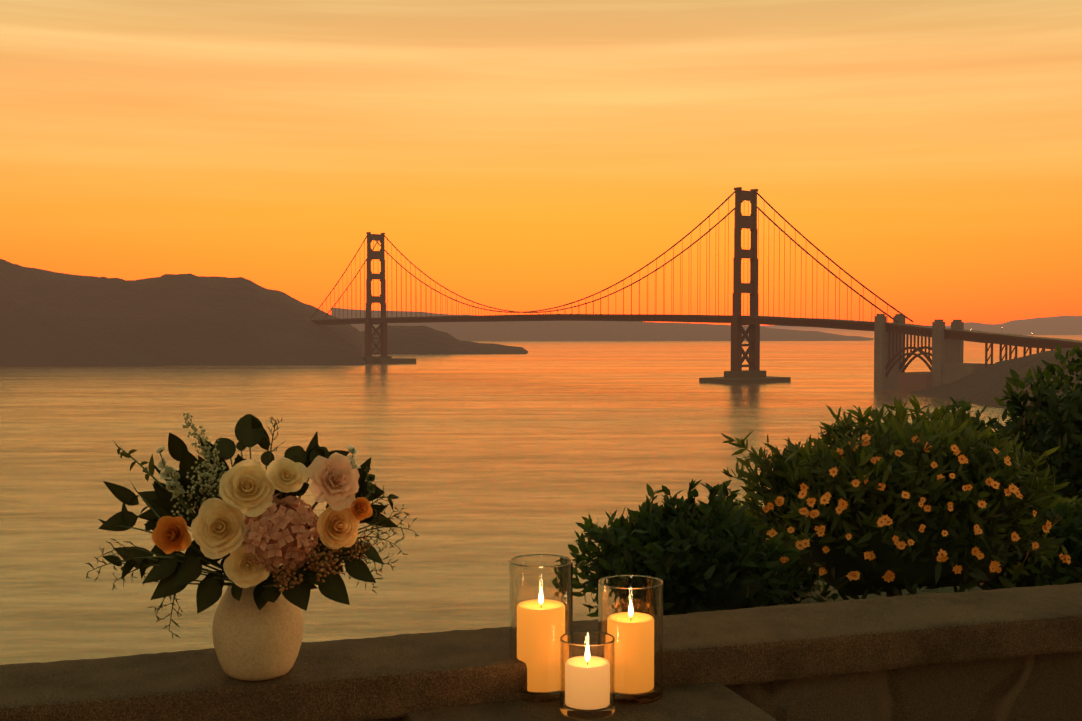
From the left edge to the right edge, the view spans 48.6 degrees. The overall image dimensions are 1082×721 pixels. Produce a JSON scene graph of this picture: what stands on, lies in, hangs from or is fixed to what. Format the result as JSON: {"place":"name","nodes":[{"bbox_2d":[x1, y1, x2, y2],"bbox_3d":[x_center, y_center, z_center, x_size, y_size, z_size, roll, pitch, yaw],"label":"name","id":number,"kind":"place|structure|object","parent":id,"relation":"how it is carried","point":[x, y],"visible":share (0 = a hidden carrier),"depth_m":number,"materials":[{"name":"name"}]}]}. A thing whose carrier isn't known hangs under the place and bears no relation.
{"place":"outdoors","nodes":[
{"label":"outdoors","id":0,"kind":"place"},
{"bbox_2d":[0,292,168,366],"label":"hill","id":1,"kind":"structure","parent":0,"point":[32,335],"depth_m":1951.66,"materials":[{"name":"brown"}]},
{"bbox_2d":[0,259,366,365],"bbox_3d":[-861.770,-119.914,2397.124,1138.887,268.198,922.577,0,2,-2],"label":"headland","id":2,"kind":"structure","parent":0,"point":[189,319],"depth_m":2141.46,"materials":[{"name":"brown"}]},
{"bbox_2d":[361,325,527,354],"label":"headland","id":3,"kind":"structure","parent":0,"point":[413,340],"depth_m":2761.04,"materials":[{"name":"brown"}]},
{"bbox_2d":[0,325,1081,664],"bbox_3d":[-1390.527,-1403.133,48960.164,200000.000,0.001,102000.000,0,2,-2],"label":"water","id":4,"kind":"structure","parent":0,"point":[484,467],"depth_m":653.24,"materials":[{"name":"orange liquid"}]},
{"bbox_2d":[311,187,1081,391],"bbox_3d":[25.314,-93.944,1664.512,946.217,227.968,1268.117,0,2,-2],"label":"suspension bridge","id":5,"kind":"structure","parent":4,"relation":"on","point":[948,365],"depth_m":1380.77,"materials":[{"name":"brown metal"}]},
{"bbox_2d":[0,0,1081,324],"label":"sky","id":6,"kind":"structure","parent":0,"point":[522,155],"materials":[{"name":"orange"}]},
{"bbox_2d":[402,682,776,720],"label":"block wall","id":7,"kind":"structure","parent":0,"point":[714,701],"depth_m":1.70,"materials":[{"name":"brown stone"}]},
{"bbox_2d":[560,631,614,719],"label":"candle","id":8,"kind":"object","parent":7,"relation":"on","point":[587,675],"visible":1,"depth_m":1.66,"materials":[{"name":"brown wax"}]},
{"bbox_2d":[598,574,662,704],"bbox_3d":[0.133,0.410,1.769,0.096,0.170,0.096,0,2,-2],"label":"candle glass","id":9,"kind":"object","parent":7,"relation":"on","point":[630,613],"visible":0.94,"depth_m":1.73,"materials":[{"name":"clear glass"}]},
{"bbox_2d":[332,308,873,340],"bbox_3d":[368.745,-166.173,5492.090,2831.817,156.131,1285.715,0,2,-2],"label":"distant hills","id":10,"kind":"structure","parent":0,"point":[563,331],"depth_m":5096.45,"materials":[{"name":"brown"}]},
{"bbox_2d":[785,567,980,604],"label":"bluff ground","id":11,"kind":"structure","parent":0,"point":[906,592],"depth_m":6.47,"materials":[{"name":"soil"}]},
{"bbox_2d":[567,479,807,616],"bbox_3d":[0.508,1.519,4.302,0.875,2.207,0.744,0,2,-2],"label":"bush","id":12,"kind":"object","parent":11,"relation":"on","point":[692,556],"visible":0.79,"depth_m":4.14,"materials":[{"name":"green plant"}]},
{"bbox_2d":[360,652,1081,720],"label":"rubble wall","id":13,"kind":"structure","parent":11,"relation":"on","point":[1045,687],"depth_m":1.99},
{"bbox_2d":[0,583,1081,720],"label":"wall coping","id":14,"kind":"object","parent":13,"relation":"on","point":[394,676],"depth_m":1.82,"materials":[{"name":"brown stone"}]},
{"bbox_2d":[85,412,419,680],"bbox_3d":[-0.409,0.257,1.639,0.474,0.374,0.216,0,2,-2],"label":"flower vase","id":15,"kind":"object","parent":14,"relation":"on","point":[257,630],"visible":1,"depth_m":1.60,"materials":[{"name":"ceramic"}]},
{"bbox_2d":[509,554,572,702],"bbox_3d":[0.000,0.395,1.775,0.094,0.199,0.094,0,2,-2],"label":"candle","id":16,"kind":"object","parent":13,"relation":"on","point":[540,605],"visible":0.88,"depth_m":1.73,"materials":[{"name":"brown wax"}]},
{"bbox_2d":[665,480,847,605],"bbox_3d":[0.966,1.021,6.018,1.169,0.817,1.177,0,2,-2],"label":"bush","id":17,"kind":"object","parent":11,"relation":"on","point":[807,573],"visible":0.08,"depth_m":5.73,"materials":[{"name":"green plant"}]},
{"bbox_2d":[721,394,1072,602],"bbox_3d":[1.510,0.746,4.990,1.415,1.169,1.142,0,2,-2],"label":"flowering shrub","id":18,"kind":"object","parent":11,"relation":"on","point":[897,503],"visible":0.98,"depth_m":4.70,"materials":[{"name":"green plant"}]},
{"bbox_2d":[881,397,1023,451],"bbox_3d":[3.439,1.095,10.051,1.758,1.624,1.809,0,2,-2],"label":"bush","id":19,"kind":"object","parent":11,"relation":"on","point":[967,406],"visible":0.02,"depth_m":9.86,"materials":[{"name":"plant"}]},
{"bbox_2d":[967,489,1081,590],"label":"bush","id":20,"kind":"object","parent":11,"relation":"on","point":[1060,573],"visible":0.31,"depth_m":5.37,"materials":[{"name":"green plant"}]},
{"bbox_2d":[977,343,1081,516],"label":"bush","id":21,"kind":"object","parent":11,"relation":"on","point":[1061,426],"visible":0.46,"depth_m":8.41,"materials":[{"name":"green plant"}]},
{"bbox_2d":[909,347,1081,409],"bbox_3d":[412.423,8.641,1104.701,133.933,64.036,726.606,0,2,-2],"label":"shore terrain","id":22,"kind":"structure","parent":0,"point":[985,386],"depth_m":1029.34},
{"bbox_2d":[945,315,1081,334],"bbox_3d":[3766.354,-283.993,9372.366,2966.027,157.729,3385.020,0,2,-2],"label":"distant terrain hills","id":23,"kind":"structure","parent":0,"point":[1064,325],"depth_m":8303.94,"materials":[{"name":"brown"}]}
]}

